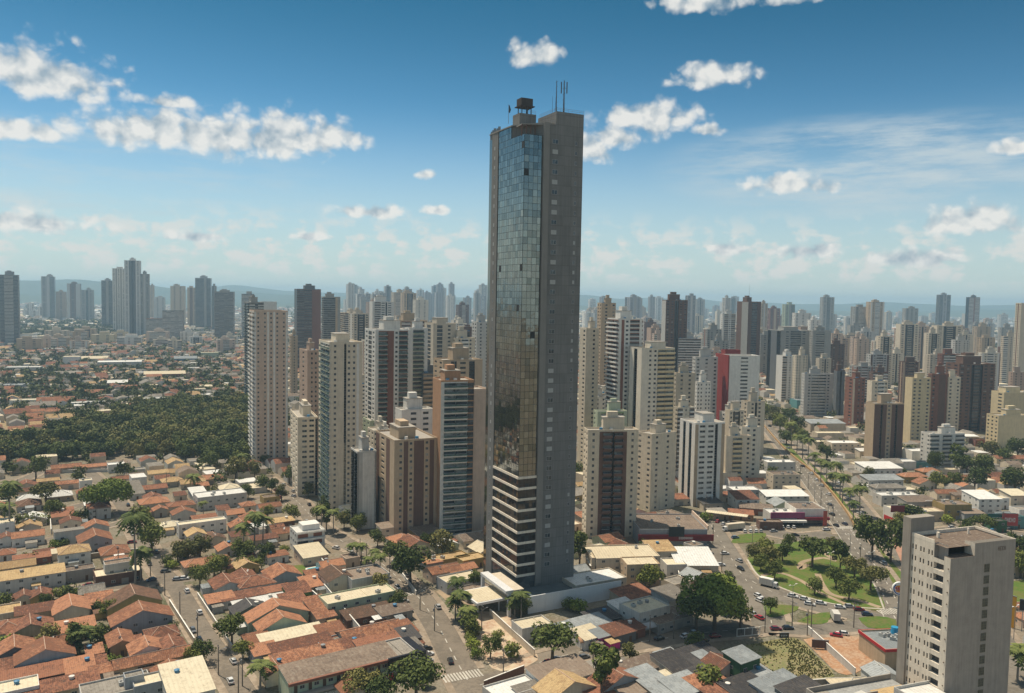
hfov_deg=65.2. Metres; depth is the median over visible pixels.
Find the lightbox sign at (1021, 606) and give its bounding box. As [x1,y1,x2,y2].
[1019,598,1023,631]
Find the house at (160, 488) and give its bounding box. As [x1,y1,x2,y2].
[142,483,167,493]
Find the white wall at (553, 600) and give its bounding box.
[518,580,620,613]
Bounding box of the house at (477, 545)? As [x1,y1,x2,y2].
[467,539,483,553]
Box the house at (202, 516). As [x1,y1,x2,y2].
[190,512,217,519]
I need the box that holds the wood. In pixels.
[0,389,249,445]
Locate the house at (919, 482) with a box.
[911,477,935,489]
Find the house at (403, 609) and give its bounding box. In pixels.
[373,600,413,619]
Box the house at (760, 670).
[749,663,772,676]
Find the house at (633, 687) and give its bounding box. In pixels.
[613,681,648,692]
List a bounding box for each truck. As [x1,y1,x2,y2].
[722,522,744,531]
[759,576,778,588]
[830,609,840,621]
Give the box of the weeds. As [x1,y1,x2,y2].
[718,638,832,677]
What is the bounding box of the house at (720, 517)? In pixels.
[706,507,728,520]
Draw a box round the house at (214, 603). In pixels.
[203,590,235,613]
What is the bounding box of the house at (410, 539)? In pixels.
[394,533,429,557]
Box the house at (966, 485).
[954,481,974,489]
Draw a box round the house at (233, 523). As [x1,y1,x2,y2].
[227,518,250,531]
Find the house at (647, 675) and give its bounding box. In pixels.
[624,663,672,692]
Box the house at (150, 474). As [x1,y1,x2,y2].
[146,468,169,479]
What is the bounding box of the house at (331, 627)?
[313,620,345,637]
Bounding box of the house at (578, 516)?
[575,511,581,522]
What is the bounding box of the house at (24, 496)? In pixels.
[16,494,40,500]
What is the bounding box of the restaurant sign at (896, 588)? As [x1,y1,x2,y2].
[892,581,899,625]
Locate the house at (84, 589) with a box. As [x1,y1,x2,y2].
[77,582,105,595]
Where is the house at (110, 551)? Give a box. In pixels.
[97,544,130,562]
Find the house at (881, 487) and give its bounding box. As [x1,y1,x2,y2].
[868,483,906,495]
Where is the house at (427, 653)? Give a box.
[418,644,430,661]
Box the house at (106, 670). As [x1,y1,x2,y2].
[87,661,119,678]
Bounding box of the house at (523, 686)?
[510,679,537,692]
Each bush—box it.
[0,591,14,604]
[14,513,28,523]
[26,512,39,519]
[38,514,51,523]
[48,538,65,547]
[52,585,66,598]
[57,538,69,546]
[60,583,77,596]
[67,510,82,518]
[71,471,81,478]
[71,585,82,594]
[80,508,91,519]
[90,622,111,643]
[91,599,102,612]
[103,644,109,655]
[106,653,120,661]
[159,554,172,566]
[164,559,179,568]
[168,620,179,627]
[206,483,217,490]
[235,553,249,561]
[248,555,264,568]
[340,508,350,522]
[464,626,480,635]
[464,630,475,640]
[465,636,481,648]
[470,646,482,658]
[491,629,504,637]
[502,641,521,657]
[561,597,577,610]
[570,598,587,613]
[684,630,707,644]
[694,663,722,684]
[699,511,713,521]
[941,514,955,523]
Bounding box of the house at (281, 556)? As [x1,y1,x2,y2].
[265,549,289,564]
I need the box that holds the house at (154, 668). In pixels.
[149,658,176,671]
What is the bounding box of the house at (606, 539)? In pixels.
[592,531,625,544]
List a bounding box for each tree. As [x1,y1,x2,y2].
[0,435,9,442]
[0,439,15,449]
[0,442,13,461]
[0,480,24,520]
[0,488,20,501]
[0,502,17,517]
[7,464,18,474]
[8,445,20,458]
[11,435,24,442]
[11,440,22,451]
[16,440,30,448]
[19,446,39,459]
[21,441,39,457]
[21,455,51,479]
[27,481,59,503]
[34,434,52,446]
[34,622,60,638]
[36,443,52,454]
[37,593,51,602]
[43,499,65,513]
[46,441,70,460]
[51,437,59,441]
[64,441,82,458]
[65,621,88,655]
[65,622,90,633]
[65,625,95,654]
[77,477,134,503]
[80,442,98,453]
[95,443,114,456]
[98,598,116,613]
[104,440,119,450]
[115,438,127,452]
[116,512,150,584]
[122,440,137,456]
[128,503,154,526]
[128,545,152,581]
[130,437,143,445]
[131,443,144,457]
[136,520,165,551]
[140,434,158,453]
[144,442,157,453]
[157,439,173,454]
[169,439,175,452]
[170,540,184,561]
[174,438,189,456]
[174,438,192,453]
[174,538,200,559]
[176,443,195,461]
[183,646,207,658]
[184,473,201,486]
[187,564,210,586]
[189,444,198,457]
[191,638,216,659]
[193,533,212,556]
[194,441,211,457]
[197,500,208,513]
[200,449,219,465]
[202,445,220,454]
[203,553,224,575]
[212,554,231,572]
[212,612,244,644]
[215,445,232,458]
[223,456,246,481]
[230,537,246,556]
[231,639,253,658]
[232,450,246,458]
[234,522,254,542]
[237,443,250,456]
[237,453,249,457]
[238,438,247,446]
[240,483,254,498]
[240,539,256,554]
[242,511,265,544]
[245,659,276,689]
[247,459,260,477]
[254,474,269,486]
[256,516,274,543]
[256,541,275,558]
[259,455,270,461]
[260,504,274,515]
[265,478,278,493]
[274,484,289,500]
[279,545,290,551]
[281,465,291,483]
[281,503,300,517]
[302,482,314,496]
[310,504,322,519]
[313,506,328,525]
[317,495,328,504]
[322,502,332,529]
[325,508,341,533]
[335,511,350,528]
[341,667,380,692]
[345,542,357,551]
[349,512,366,531]
[355,542,368,561]
[361,671,401,692]
[362,556,373,564]
[367,548,380,563]
[368,528,385,546]
[371,572,389,585]
[372,552,387,565]
[382,540,408,556]
[387,589,407,602]
[387,649,445,692]
[391,544,431,583]
[420,532,433,546]
[430,528,455,552]
[445,596,464,619]
[446,576,467,611]
[448,589,471,618]
[456,604,478,626]
[459,611,481,632]
[468,568,480,582]
[480,633,502,658]
[505,595,523,617]
[510,591,530,617]
[519,598,532,613]
[529,620,578,659]
[574,530,587,563]
[576,461,582,471]
[589,642,620,692]
[621,641,639,657]
[636,563,665,587]
[675,590,716,629]
[676,572,748,630]
[714,570,736,582]
[725,603,754,627]
[745,542,760,562]
[753,553,768,570]
[756,535,774,551]
[759,545,782,563]
[761,597,777,613]
[765,402,770,415]
[765,405,782,424]
[765,558,782,578]
[772,412,788,429]
[775,542,793,560]
[778,429,792,444]
[781,407,795,418]
[781,533,796,544]
[783,420,802,433]
[784,421,798,448]
[790,414,807,427]
[791,434,802,452]
[795,427,808,441]
[796,434,808,458]
[798,535,830,566]
[803,437,816,464]
[806,576,822,594]
[807,452,822,471]
[814,458,826,481]
[818,443,833,459]
[820,461,833,483]
[824,565,847,587]
[825,536,836,550]
[826,472,839,488]
[828,461,844,492]
[830,539,849,568]
[833,472,848,498]
[834,474,852,502]
[837,577,862,599]
[839,555,867,578]
[842,487,858,509]
[845,500,861,517]
[850,485,870,514]
[852,512,891,558]
[856,565,889,589]
[862,466,874,473]
[875,517,902,561]
[887,511,904,523]
[898,503,924,514]
[927,450,944,467]
[928,470,947,488]
[940,478,951,485]
[942,471,962,482]
[948,442,968,468]
[953,453,977,472]
[956,517,975,527]
[960,467,991,487]
[970,513,998,526]
[971,454,995,471]
[983,440,1001,454]
[995,447,1013,457]
[1000,465,1023,487]
[1005,436,1023,454]
[1005,530,1023,550]
[1010,643,1023,683]
[1011,643,1023,666]
[1015,547,1023,578]
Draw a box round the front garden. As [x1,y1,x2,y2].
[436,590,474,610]
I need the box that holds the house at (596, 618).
[566,611,612,625]
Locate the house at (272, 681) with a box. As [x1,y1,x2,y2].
[259,658,283,687]
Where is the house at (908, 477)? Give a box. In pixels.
[896,472,928,482]
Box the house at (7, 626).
[0,617,20,639]
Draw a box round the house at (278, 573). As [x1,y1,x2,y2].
[260,562,302,583]
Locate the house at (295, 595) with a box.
[276,589,305,602]
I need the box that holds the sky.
[0,0,1023,305]
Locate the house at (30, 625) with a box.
[6,613,53,636]
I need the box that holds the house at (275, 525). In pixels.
[268,523,284,532]
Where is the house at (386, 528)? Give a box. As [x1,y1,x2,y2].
[375,521,393,538]
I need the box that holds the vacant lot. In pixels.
[720,638,833,678]
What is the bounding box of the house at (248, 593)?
[221,586,266,609]
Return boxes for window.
[783,523,802,524]
[804,520,822,524]
[978,667,983,675]
[978,678,983,686]
[979,655,984,663]
[980,633,985,640]
[980,644,985,652]
[981,621,986,629]
[982,598,987,606]
[982,610,986,617]
[983,575,988,583]
[983,587,988,595]
[984,564,989,571]
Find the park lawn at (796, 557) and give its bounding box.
[748,539,884,610]
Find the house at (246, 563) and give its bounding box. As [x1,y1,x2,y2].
[225,557,259,573]
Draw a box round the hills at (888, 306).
[217,285,1015,311]
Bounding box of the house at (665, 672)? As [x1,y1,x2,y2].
[659,669,671,675]
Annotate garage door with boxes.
[122,577,128,583]
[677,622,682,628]
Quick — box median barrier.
[764,425,853,525]
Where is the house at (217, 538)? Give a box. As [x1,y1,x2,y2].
[203,531,225,547]
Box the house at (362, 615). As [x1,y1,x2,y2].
[339,601,388,628]
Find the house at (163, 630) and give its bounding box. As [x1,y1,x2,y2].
[142,623,180,636]
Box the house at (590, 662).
[586,659,597,677]
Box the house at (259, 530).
[247,522,267,534]
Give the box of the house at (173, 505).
[165,500,195,513]
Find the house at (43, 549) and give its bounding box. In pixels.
[32,547,54,558]
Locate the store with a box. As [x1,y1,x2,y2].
[633,510,713,545]
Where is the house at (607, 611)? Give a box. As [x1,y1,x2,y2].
[580,605,622,620]
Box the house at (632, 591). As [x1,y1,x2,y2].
[609,582,651,599]
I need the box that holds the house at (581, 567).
[574,563,590,572]
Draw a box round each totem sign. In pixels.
[823,510,827,526]
[1011,596,1016,628]
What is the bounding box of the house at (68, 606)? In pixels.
[51,593,90,620]
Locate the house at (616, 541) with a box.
[607,538,629,544]
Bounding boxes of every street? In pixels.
[10,521,123,549]
[11,576,170,596]
[15,503,82,521]
[18,469,50,481]
[84,472,257,692]
[177,573,213,582]
[196,496,259,510]
[472,621,767,685]
[764,620,874,634]
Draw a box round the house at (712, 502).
[697,497,722,509]
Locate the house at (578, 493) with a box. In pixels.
[575,487,582,500]
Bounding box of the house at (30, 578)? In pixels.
[0,562,65,593]
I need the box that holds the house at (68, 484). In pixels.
[55,479,78,489]
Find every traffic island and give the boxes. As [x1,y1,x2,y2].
[731,533,765,543]
[764,604,798,616]
[797,612,829,623]
[859,616,896,628]
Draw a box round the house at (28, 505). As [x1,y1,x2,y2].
[15,498,42,512]
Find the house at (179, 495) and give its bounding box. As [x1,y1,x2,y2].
[172,490,187,500]
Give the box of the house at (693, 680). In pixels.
[681,673,725,689]
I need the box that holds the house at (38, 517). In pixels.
[20,511,51,524]
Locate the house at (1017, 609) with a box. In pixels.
[1016,602,1023,611]
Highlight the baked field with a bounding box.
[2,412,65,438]
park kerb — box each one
[746,559,882,608]
[848,551,884,608]
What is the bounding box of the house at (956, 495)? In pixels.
[949,490,961,499]
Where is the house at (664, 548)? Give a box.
[642,539,676,557]
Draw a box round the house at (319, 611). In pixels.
[301,594,337,622]
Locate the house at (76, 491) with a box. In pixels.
[75,486,86,498]
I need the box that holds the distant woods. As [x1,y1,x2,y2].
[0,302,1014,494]
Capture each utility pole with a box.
[179,591,186,614]
[217,644,226,674]
[237,661,238,692]
[241,655,243,685]
[433,604,434,630]
[502,649,509,672]
[791,601,797,625]
[806,609,809,635]
[852,602,858,627]
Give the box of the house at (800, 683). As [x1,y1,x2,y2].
[773,674,820,692]
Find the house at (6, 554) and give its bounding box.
[0,548,16,561]
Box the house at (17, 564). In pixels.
[0,557,36,571]
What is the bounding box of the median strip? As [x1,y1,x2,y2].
[781,443,856,520]
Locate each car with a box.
[145,576,156,581]
[160,568,170,572]
[172,576,182,580]
[189,626,196,632]
[226,677,234,684]
[229,657,237,664]
[423,645,432,649]
[447,657,453,663]
[578,653,590,658]
[653,635,664,640]
[680,632,688,638]
[708,633,720,638]
[753,592,763,597]
[754,614,764,619]
[770,625,781,630]
[781,625,794,629]
[787,593,798,597]
[799,596,810,600]
[804,600,814,605]
[815,600,826,604]
[830,632,841,637]
[834,604,845,608]
[836,630,848,635]
[844,603,853,607]
[853,606,864,610]
[861,611,873,615]
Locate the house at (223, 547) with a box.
[213,541,236,555]
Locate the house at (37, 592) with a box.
[29,585,52,603]
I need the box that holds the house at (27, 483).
[15,479,37,493]
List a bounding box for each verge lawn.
[880,549,900,583]
[1013,580,1023,601]
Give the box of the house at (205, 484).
[191,481,209,489]
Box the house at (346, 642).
[334,633,365,648]
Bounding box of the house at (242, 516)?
[239,509,266,522]
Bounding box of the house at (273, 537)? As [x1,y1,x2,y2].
[249,532,278,546]
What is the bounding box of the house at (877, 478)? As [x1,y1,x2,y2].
[859,474,903,485]
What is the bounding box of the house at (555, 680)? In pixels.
[531,668,596,692]
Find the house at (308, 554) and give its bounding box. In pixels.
[293,541,329,565]
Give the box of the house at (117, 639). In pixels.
[104,627,141,658]
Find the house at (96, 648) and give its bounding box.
[84,642,104,654]
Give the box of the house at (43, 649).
[13,635,76,667]
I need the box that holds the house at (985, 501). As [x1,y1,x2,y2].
[961,490,1001,513]
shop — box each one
[763,508,806,525]
[785,502,829,524]
[883,504,926,519]
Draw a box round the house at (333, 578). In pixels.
[314,564,352,593]
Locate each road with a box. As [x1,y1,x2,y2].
[267,477,481,692]
[694,511,785,625]
[740,580,882,619]
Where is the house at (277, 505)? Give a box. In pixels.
[255,501,281,512]
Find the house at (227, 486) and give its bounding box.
[217,483,239,489]
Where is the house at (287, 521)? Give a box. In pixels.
[266,516,295,526]
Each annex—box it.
[511,615,551,642]
[562,567,626,588]
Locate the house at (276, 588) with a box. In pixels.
[254,582,287,596]
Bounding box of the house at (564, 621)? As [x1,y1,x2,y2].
[553,620,575,640]
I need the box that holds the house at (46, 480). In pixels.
[36,476,59,485]
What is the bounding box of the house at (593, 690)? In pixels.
[582,680,616,692]
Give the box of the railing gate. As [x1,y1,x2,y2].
[736,627,759,636]
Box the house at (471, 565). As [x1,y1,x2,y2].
[446,561,478,572]
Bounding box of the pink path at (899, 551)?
[894,545,901,560]
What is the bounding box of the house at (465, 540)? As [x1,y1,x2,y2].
[454,530,483,548]
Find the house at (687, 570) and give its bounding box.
[678,566,707,586]
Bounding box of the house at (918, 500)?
[897,495,933,506]
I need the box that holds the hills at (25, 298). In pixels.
[20,294,342,308]
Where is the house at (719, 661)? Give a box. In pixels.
[700,651,730,677]
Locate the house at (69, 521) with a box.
[58,515,87,528]
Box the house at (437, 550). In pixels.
[430,533,458,553]
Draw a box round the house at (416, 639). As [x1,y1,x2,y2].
[410,636,423,645]
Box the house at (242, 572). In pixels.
[230,567,256,577]
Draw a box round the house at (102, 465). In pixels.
[79,462,107,472]
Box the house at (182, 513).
[170,505,196,520]
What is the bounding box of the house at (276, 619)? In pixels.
[252,608,307,631]
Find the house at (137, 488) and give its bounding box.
[127,480,145,500]
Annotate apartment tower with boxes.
[0,270,19,344]
[16,336,42,350]
[27,302,33,315]
[31,309,37,316]
[38,305,41,315]
[41,274,55,317]
[43,334,57,347]
[44,327,69,335]
[51,334,70,346]
[56,290,66,319]
[67,282,80,319]
[70,329,88,339]
[70,336,87,348]
[76,326,96,337]
[81,288,94,320]
[91,331,115,342]
[101,278,112,325]
[111,330,127,338]
[112,267,124,331]
[117,334,142,344]
[124,258,140,334]
[140,271,149,334]
[146,318,162,330]
[146,328,169,343]
[150,283,154,316]
[153,336,169,346]
[154,296,165,317]
[162,310,183,339]
[168,337,181,349]
[170,284,185,323]
[180,328,198,341]
[187,286,194,325]
[189,333,202,343]
[195,275,211,327]
[212,284,216,328]
[214,289,234,338]
[216,336,234,352]
[226,332,237,343]
[241,291,253,338]
[243,295,263,393]
[248,309,287,463]
[261,301,276,309]
[290,329,297,392]
[290,399,317,495]
[294,284,320,367]
[299,338,318,477]
[318,332,361,510]
[321,292,339,338]
[340,308,352,332]
[343,299,345,311]
[343,443,345,503]
[346,282,353,311]
[349,308,368,340]
[350,431,376,529]
[354,293,355,309]
[356,292,361,307]
[358,287,364,294]
[360,297,366,312]
[361,340,364,373]
[362,374,364,430]
[363,417,373,435]
[364,316,410,428]
[365,292,370,301]
[366,298,373,312]
[368,416,388,449]
[369,295,393,327]
[376,418,436,534]
[378,291,385,296]
[381,421,388,429]
[384,285,390,301]
[391,289,402,315]
[395,392,432,434]
[400,290,415,314]
[400,310,426,327]
[405,311,427,396]
[413,296,428,321]
[416,288,423,299]
[421,361,432,407]
[424,291,430,320]
[425,317,455,363]
[430,294,433,319]
[431,285,435,315]
[432,364,473,536]
[433,343,482,385]
[434,290,441,316]
[436,282,442,316]
[443,287,445,316]
[446,294,453,322]
[448,282,454,295]
[451,315,463,322]
[452,326,474,357]
[456,301,468,324]
[456,317,466,329]
[463,296,471,322]
[464,325,471,336]
[472,313,486,387]
[472,386,485,531]
[473,291,479,320]
[479,283,486,319]
[480,294,484,314]
[577,317,598,466]
[582,310,594,326]
[582,411,638,537]
[588,300,595,308]
[591,308,596,327]
[593,398,626,426]
[597,295,615,384]
[597,385,605,408]
[599,296,604,302]
[600,385,605,394]
[604,306,642,426]
[625,294,640,317]
[628,341,675,430]
[637,419,676,511]
[641,315,649,321]
[642,306,645,316]
[643,318,655,345]
[646,324,660,340]
[648,294,654,318]
[652,328,660,340]
[654,319,660,327]
[655,296,662,319]
[661,292,687,371]
[672,362,695,428]
[673,395,694,470]
[677,331,700,371]
[678,411,724,506]
[685,292,695,334]
[692,346,717,418]
[694,370,710,417]
[695,297,704,326]
[695,313,702,333]
[702,323,721,348]
[704,308,708,319]
[710,334,728,349]
[711,347,720,355]
[712,305,719,319]
[715,309,721,328]
[716,353,759,419]
[719,402,730,421]
[720,309,735,348]
[721,349,740,353]
[722,295,729,312]
[723,422,750,478]
[725,398,743,434]
[730,297,735,313]
[731,296,738,310]
[736,285,760,354]
[739,414,760,477]
[741,388,764,457]
[759,330,767,373]
[760,300,767,329]
[766,326,809,388]
[767,306,780,329]
[775,349,792,401]
[781,302,794,325]
[791,347,807,398]
[792,309,810,326]
[798,326,807,329]
[800,366,833,415]
[807,316,820,329]
[808,325,830,372]
[816,353,830,372]
[819,295,834,332]
[830,337,844,381]
[831,328,842,343]
[832,362,844,415]
[833,314,836,332]
[842,335,849,368]
[843,316,849,334]
[843,369,864,424]
[844,333,854,349]
[847,322,862,334]
[849,332,865,364]
[849,362,872,402]
[850,303,865,326]
[853,329,868,364]
[855,327,874,340]
[864,393,903,458]
[865,299,884,336]
[865,337,871,353]
[866,349,888,371]
[866,375,887,400]
[869,364,887,380]
[870,337,875,353]
[876,330,892,388]
[884,311,891,331]
[890,347,903,386]
[892,317,899,323]
[895,320,918,360]
[896,311,901,320]
[898,357,919,402]
[902,306,917,323]
[903,372,930,441]
[916,321,929,368]
[918,315,927,323]
[919,424,965,467]
[922,327,940,371]
[924,349,940,376]
[928,362,948,430]
[929,312,935,321]
[932,321,962,352]
[935,293,950,324]
[937,348,959,369]
[945,353,995,430]
[946,370,960,430]
[951,320,959,325]
[951,334,968,354]
[961,314,964,325]
[962,330,973,352]
[965,295,979,327]
[968,322,986,332]
[972,322,990,354]
[976,334,994,354]
[978,345,999,389]
[983,318,992,323]
[985,405,1023,449]
[986,321,994,336]
[990,385,1023,413]
[995,351,1000,385]
[997,313,1007,329]
[997,323,1013,352]
[999,330,1013,383]
[1008,367,1023,390]
[1012,303,1023,371]
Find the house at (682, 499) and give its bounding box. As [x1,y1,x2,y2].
[674,493,689,505]
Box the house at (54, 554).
[51,548,57,560]
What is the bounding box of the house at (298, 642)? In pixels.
[266,631,333,653]
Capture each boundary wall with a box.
[62,469,107,472]
[91,547,150,558]
[169,599,194,642]
[197,592,231,650]
[324,583,359,627]
[392,559,415,594]
[484,665,524,684]
[489,609,534,656]
[808,626,855,675]
[813,678,825,684]
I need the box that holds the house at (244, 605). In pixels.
[228,597,263,615]
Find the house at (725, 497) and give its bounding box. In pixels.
[722,491,727,501]
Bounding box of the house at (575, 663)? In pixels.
[524,653,594,681]
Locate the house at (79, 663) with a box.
[63,653,95,674]
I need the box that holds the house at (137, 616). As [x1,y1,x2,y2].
[107,600,174,635]
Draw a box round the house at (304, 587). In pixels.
[280,580,312,595]
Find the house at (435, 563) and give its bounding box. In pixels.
[419,559,443,571]
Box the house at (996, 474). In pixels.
[986,472,1001,476]
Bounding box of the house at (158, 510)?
[148,504,168,517]
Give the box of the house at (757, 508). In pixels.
[739,502,772,515]
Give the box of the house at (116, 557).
[104,555,133,563]
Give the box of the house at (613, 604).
[606,596,629,612]
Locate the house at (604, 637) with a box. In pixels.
[588,623,620,649]
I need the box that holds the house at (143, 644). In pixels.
[125,635,161,656]
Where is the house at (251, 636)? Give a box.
[241,630,267,657]
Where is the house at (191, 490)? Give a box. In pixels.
[187,486,205,499]
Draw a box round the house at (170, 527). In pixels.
[159,520,178,535]
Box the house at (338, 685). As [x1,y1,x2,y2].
[333,673,373,692]
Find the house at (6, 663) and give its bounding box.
[0,656,14,670]
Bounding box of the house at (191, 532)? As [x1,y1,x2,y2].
[183,526,211,542]
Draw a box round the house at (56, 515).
[50,506,73,523]
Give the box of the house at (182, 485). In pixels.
[178,477,205,489]
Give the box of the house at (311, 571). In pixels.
[302,567,322,575]
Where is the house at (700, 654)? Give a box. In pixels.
[690,649,707,659]
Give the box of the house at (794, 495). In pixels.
[759,489,808,503]
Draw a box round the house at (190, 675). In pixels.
[157,655,215,692]
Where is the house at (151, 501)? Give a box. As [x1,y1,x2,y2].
[136,496,170,509]
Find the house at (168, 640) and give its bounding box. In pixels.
[158,633,186,649]
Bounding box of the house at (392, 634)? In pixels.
[352,630,401,646]
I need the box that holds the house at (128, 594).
[92,583,162,620]
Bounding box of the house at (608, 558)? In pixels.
[592,549,623,572]
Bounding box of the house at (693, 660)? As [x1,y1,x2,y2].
[681,653,705,672]
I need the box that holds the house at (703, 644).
[673,640,722,659]
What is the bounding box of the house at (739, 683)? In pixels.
[716,670,757,692]
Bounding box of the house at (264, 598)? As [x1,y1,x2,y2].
[230,592,283,605]
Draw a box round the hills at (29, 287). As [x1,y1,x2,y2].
[19,279,1014,317]
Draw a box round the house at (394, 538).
[385,533,405,542]
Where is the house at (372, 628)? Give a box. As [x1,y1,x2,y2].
[336,618,400,637]
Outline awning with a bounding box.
[642,621,656,629]
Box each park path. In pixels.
[760,572,845,603]
[797,553,836,569]
[814,573,881,607]
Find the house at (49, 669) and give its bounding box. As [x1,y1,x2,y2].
[0,656,73,681]
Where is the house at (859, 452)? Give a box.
[855,448,863,457]
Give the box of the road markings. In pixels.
[276,427,897,684]
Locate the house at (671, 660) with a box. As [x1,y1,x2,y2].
[649,647,693,673]
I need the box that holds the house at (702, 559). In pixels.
[671,546,718,573]
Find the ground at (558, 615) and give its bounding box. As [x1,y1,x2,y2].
[0,307,1023,692]
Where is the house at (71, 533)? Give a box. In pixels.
[53,526,84,545]
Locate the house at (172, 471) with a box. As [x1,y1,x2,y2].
[169,466,191,476]
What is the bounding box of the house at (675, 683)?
[657,669,698,692]
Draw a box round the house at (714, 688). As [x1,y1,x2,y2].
[698,681,729,692]
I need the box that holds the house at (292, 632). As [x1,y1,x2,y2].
[256,621,320,641]
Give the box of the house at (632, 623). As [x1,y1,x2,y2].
[615,618,646,638]
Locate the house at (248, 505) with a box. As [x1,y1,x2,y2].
[238,501,256,511]
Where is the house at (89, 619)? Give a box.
[53,614,96,639]
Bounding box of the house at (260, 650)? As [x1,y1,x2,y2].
[248,639,274,662]
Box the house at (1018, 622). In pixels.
[1015,612,1023,627]
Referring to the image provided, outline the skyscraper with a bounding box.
[483,80,583,594]
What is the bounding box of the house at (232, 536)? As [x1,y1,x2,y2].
[227,530,249,542]
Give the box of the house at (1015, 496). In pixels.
[999,488,1023,505]
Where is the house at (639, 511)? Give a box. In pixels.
[636,508,646,512]
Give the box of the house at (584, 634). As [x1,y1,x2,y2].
[570,623,603,650]
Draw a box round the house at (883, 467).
[854,461,903,473]
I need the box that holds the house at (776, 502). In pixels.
[766,496,786,507]
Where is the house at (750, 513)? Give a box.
[728,508,753,520]
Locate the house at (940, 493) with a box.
[930,489,956,498]
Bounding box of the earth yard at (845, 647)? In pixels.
[803,636,872,674]
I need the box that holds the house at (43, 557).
[12,550,51,564]
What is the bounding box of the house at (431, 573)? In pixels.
[423,561,462,583]
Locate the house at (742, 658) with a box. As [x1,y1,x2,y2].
[721,644,761,676]
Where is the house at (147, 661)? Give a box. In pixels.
[110,644,190,674]
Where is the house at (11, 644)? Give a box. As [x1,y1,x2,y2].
[0,633,36,657]
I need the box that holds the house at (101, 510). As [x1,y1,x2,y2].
[86,501,111,519]
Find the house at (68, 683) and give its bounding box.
[21,668,100,692]
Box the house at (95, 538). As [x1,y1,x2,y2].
[75,527,113,552]
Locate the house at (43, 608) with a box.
[13,600,53,617]
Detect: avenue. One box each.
[705,519,839,540]
[764,419,897,620]
[767,412,900,564]
[892,527,1023,558]
[1007,637,1023,692]
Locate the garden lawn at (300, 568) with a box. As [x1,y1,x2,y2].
[293,565,305,573]
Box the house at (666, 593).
[649,583,682,605]
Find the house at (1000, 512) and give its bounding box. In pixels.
[990,511,1010,512]
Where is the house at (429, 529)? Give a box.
[408,524,442,537]
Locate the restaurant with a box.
[858,626,897,669]
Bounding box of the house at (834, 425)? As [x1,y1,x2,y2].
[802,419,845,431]
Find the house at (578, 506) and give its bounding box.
[575,503,581,509]
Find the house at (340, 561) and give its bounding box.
[315,557,345,567]
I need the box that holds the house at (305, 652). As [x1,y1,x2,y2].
[268,639,343,663]
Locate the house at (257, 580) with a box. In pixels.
[235,573,276,590]
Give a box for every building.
[0,517,14,533]
[0,601,20,620]
[0,674,38,692]
[9,398,35,405]
[63,356,80,363]
[65,563,94,583]
[71,400,104,407]
[79,478,91,488]
[79,669,147,692]
[85,389,109,395]
[93,563,141,585]
[103,557,131,573]
[107,380,127,384]
[107,461,124,472]
[123,467,144,474]
[123,668,143,689]
[132,671,161,692]
[176,516,225,538]
[193,487,246,510]
[201,352,218,357]
[260,493,279,502]
[277,640,399,692]
[290,520,325,550]
[318,582,394,618]
[339,504,350,511]
[341,552,359,567]
[346,563,389,589]
[385,636,425,673]
[424,550,469,563]
[436,570,480,593]
[454,552,482,567]
[458,582,489,602]
[482,674,531,692]
[574,521,581,531]
[582,544,659,569]
[619,595,670,630]
[620,556,659,586]
[656,509,683,513]
[660,558,686,576]
[661,575,690,589]
[683,540,702,545]
[723,472,737,484]
[726,485,759,497]
[756,518,782,529]
[761,459,794,470]
[766,471,800,488]
[807,437,825,445]
[812,431,843,439]
[824,440,860,452]
[872,491,918,505]
[903,448,919,460]
[916,461,930,467]
[922,507,943,520]
[932,499,971,519]
[935,468,958,474]
[969,438,984,445]
[984,518,1006,531]
[996,495,1009,508]
[996,513,1023,528]
[1009,506,1023,515]
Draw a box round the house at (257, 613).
[236,597,309,634]
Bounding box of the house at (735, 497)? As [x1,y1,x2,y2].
[727,490,759,508]
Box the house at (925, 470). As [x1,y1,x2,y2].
[914,466,941,474]
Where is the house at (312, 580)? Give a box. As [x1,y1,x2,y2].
[297,573,325,593]
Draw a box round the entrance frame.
[480,571,523,616]
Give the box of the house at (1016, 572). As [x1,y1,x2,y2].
[1014,565,1023,577]
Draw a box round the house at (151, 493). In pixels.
[141,491,161,497]
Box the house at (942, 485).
[938,474,967,486]
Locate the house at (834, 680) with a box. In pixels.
[825,676,865,683]
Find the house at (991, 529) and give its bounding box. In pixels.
[980,526,997,532]
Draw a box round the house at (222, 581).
[200,572,239,595]
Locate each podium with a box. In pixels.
[521,582,572,595]
[806,673,944,692]
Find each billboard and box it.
[779,632,788,637]
[811,639,828,648]
[891,505,904,511]
[988,513,1001,518]
[1002,513,1017,527]
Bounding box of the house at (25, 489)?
[19,487,42,494]
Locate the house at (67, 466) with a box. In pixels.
[50,462,81,472]
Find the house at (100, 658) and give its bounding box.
[94,653,108,664]
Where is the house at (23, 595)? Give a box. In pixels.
[12,588,31,604]
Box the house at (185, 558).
[176,551,201,561]
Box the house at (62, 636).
[50,633,67,638]
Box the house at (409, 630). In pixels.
[394,624,424,644]
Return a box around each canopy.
[465,585,506,614]
[706,510,747,523]
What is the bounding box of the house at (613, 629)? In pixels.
[598,620,636,644]
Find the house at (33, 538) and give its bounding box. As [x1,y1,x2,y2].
[11,528,44,547]
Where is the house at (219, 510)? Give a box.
[214,504,230,515]
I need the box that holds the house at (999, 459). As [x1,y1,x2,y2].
[990,455,1023,463]
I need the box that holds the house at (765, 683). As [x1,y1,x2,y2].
[747,668,797,692]
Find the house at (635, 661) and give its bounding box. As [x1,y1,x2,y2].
[618,652,658,669]
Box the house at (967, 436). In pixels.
[965,434,979,441]
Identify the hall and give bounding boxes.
[0,383,38,386]
[4,366,42,372]
[36,396,74,401]
[42,348,63,350]
[56,371,81,376]
[81,356,107,360]
[97,360,141,367]
[143,370,185,376]
[174,356,196,360]
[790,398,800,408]
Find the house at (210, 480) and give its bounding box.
[198,474,224,484]

